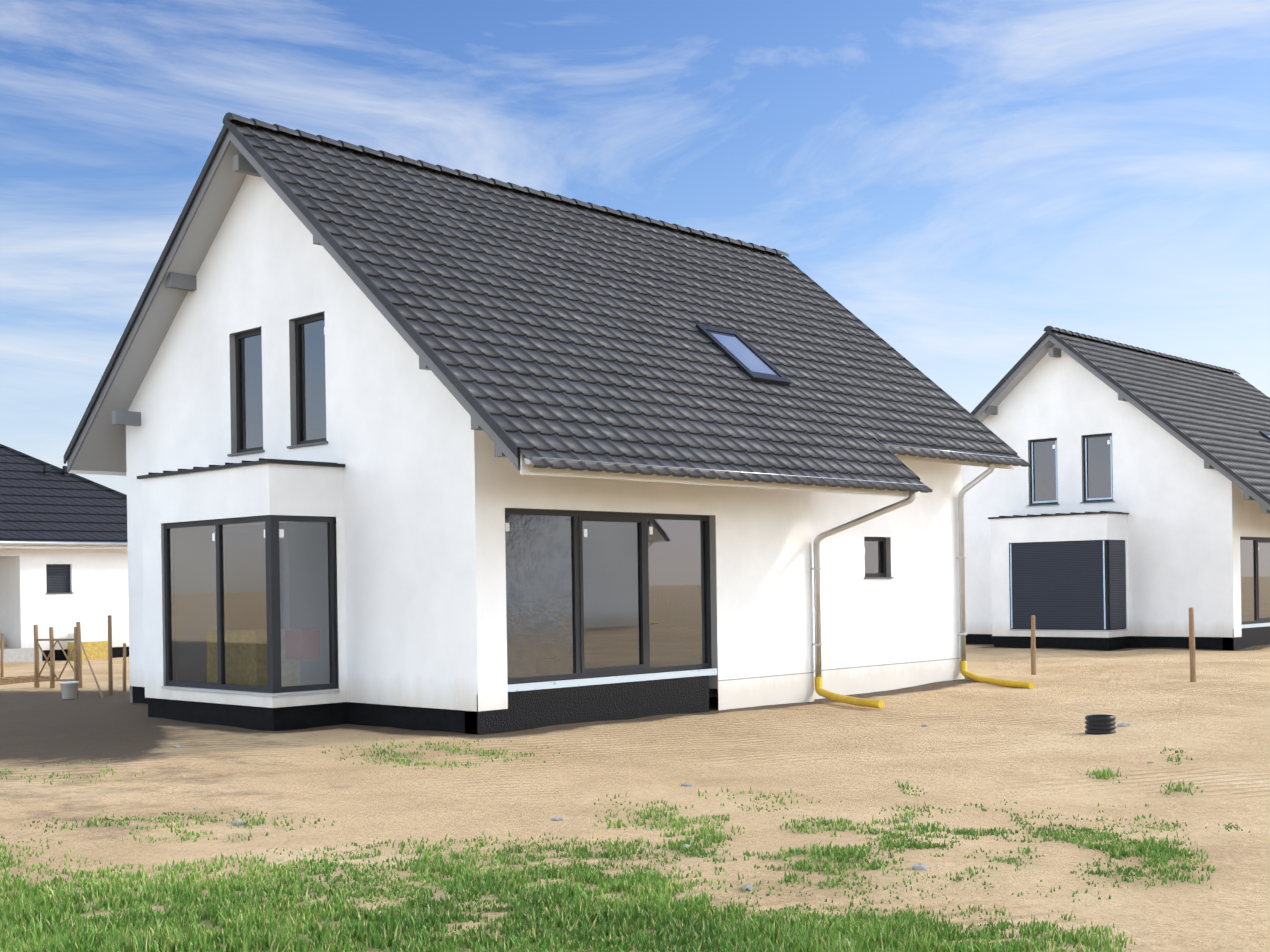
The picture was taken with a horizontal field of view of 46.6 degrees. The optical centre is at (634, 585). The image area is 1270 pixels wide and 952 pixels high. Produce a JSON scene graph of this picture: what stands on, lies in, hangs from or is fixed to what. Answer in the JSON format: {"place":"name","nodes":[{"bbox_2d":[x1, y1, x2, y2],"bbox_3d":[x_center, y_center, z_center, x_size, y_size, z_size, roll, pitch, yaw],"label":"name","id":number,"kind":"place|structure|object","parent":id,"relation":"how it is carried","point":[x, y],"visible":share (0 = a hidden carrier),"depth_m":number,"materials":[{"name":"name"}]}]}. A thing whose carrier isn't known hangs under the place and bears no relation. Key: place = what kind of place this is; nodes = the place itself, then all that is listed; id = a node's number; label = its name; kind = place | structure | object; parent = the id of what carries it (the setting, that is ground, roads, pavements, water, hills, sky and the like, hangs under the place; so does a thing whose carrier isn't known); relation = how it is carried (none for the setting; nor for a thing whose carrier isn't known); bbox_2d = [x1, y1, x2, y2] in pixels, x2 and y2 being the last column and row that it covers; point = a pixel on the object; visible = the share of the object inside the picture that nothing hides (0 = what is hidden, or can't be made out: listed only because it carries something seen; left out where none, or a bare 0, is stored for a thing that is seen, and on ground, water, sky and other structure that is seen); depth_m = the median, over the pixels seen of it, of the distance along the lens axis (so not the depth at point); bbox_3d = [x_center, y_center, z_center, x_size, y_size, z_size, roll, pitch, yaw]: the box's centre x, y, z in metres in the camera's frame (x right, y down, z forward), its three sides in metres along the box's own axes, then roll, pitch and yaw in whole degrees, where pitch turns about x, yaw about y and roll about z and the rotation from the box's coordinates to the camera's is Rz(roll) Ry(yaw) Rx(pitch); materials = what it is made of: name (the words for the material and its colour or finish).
{"place":"outdoors","nodes":[
{"label":"outdoors","id":0,"kind":"place"},
{"bbox_2d":[0,734,1249,951],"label":"grass","id":1,"kind":"structure","parent":0,"point":[138,926],"depth_m":8.40,"materials":[{"name":"green plant"}]},
{"bbox_2d":[0,644,1269,951],"bbox_3d":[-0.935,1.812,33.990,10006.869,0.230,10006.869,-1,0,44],"label":"ground","id":2,"kind":"structure","parent":0,"point":[1036,750],"depth_m":13.26,"materials":[{"name":"beige sand"}]},
{"bbox_2d":[0,615,112,697],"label":"wooden barrier","id":3,"kind":"object","parent":2,"relation":"on","point":[37,677],"visible":0.83,"depth_m":29.07,"materials":[{"name":"brown wood"}]},
{"bbox_2d":[0,632,125,690],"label":"site clutter","id":4,"kind":"object","parent":2,"relation":"on","point":[95,645],"visible":0.52,"depth_m":41.36,"materials":[{"name":"yellow wood"}]},
{"bbox_2d":[0,444,128,662],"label":"bungalow","id":5,"kind":"object","parent":2,"relation":"on","point":[63,553],"visible":0.69,"depth_m":41.79,"materials":[{"name":"white paint"}]},
{"bbox_2d":[60,681,78,698],"bbox_3d":[-9.992,1.845,26.054,0.316,0.300,0.324,-1,0,44],"label":"bucket","id":6,"kind":"object","parent":2,"relation":"on","point":[69,689],"visible":1,"depth_m":25.94,"materials":[{"name":"white plastic"}]},
{"bbox_2d":[126,174,964,734],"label":"house walls","id":7,"kind":"structure","parent":2,"relation":"on","point":[338,514],"depth_m":20.59,"materials":[{"name":"white paint"}]},
{"bbox_2d":[67,129,1014,497],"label":"roof trim","id":8,"kind":"structure","parent":7,"relation":"on","point":[99,447],"depth_m":22.51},
{"bbox_2d":[64,112,1030,492],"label":"house tiles","id":9,"kind":"object","parent":8,"relation":"on","point":[538,324],"visible":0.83,"depth_m":22.07,"materials":[{"name":"black tile"}]},
{"bbox_2d":[695,324,790,385],"bbox_3d":[1.740,-3.722,23.795,1.205,1.037,0.960,-1,0,44],"label":"skylight","id":10,"kind":"object","parent":9,"relation":"in","point":[744,356],"visible":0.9,"depth_m":23.73},
{"bbox_2d":[523,444,1034,708],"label":"gutters and downspouts","id":11,"kind":"object","parent":8,"relation":"attached to","point":[833,696],"visible":0.83,"depth_m":23.38,"materials":[{"name":"silver metal"}]},
{"bbox_2d":[174,722,1152,890],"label":"scattered stones","id":12,"kind":"object","parent":2,"relation":"on","point":[920,866],"visible":0.69,"depth_m":11.40,"materials":[{"name":"grey stone"}]},
{"bbox_2d":[1031,615,1035,674],"bbox_3d":[7.790,1.303,28.848,0.114,1.442,0.124,-1,0,44],"label":"post","id":13,"kind":"object","parent":2,"relation":"on","point":[1033,653],"visible":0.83,"depth_m":28.81,"materials":[{"name":"brown wood"}]},
{"bbox_2d":[1085,714,1115,734],"bbox_3d":[5.372,1.679,17.017,0.344,0.360,0.344,-1,0,44],"label":"drain pipe stub","id":14,"kind":"object","parent":2,"relation":"on","point":[1098,724],"visible":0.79,"depth_m":16.89,"materials":[{"name":"black plastic"}]},
{"bbox_2d":[961,345,1269,650],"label":"neighbour walls","id":15,"kind":"structure","parent":2,"relation":"on","point":[1107,520],"depth_m":39.15,"materials":[{"name":"white paint"}]},
{"bbox_2d":[973,334,1269,513],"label":"roof trim","id":16,"kind":"structure","parent":15,"relation":"on","point":[1042,349],"depth_m":39.92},
{"bbox_2d":[971,326,1269,504],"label":"roof tiles","id":17,"kind":"object","parent":16,"relation":"on","point":[1220,416],"visible":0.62,"depth_m":41.08,"materials":[{"name":"black tile"}]},
{"bbox_2d":[1259,431,1269,439],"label":"skylight","id":18,"kind":"object","parent":17,"relation":"in","point":[1265,434],"visible":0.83,"depth_m":42.71},
{"bbox_2d":[1189,607,1195,681],"bbox_3d":[9.577,1.185,25.347,0.119,1.622,0.137,-1,0,44],"label":"post","id":19,"kind":"object","parent":2,"relation":"on","point":[1192,649],"visible":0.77,"depth_m":25.30,"materials":[{"name":"brown wood"}]},
{"bbox_2d":[0,0,1269,494],"label":"sky","id":20,"kind":"structure","parent":0,"point":[967,179],"materials":[{"name":"blue"}]}
]}

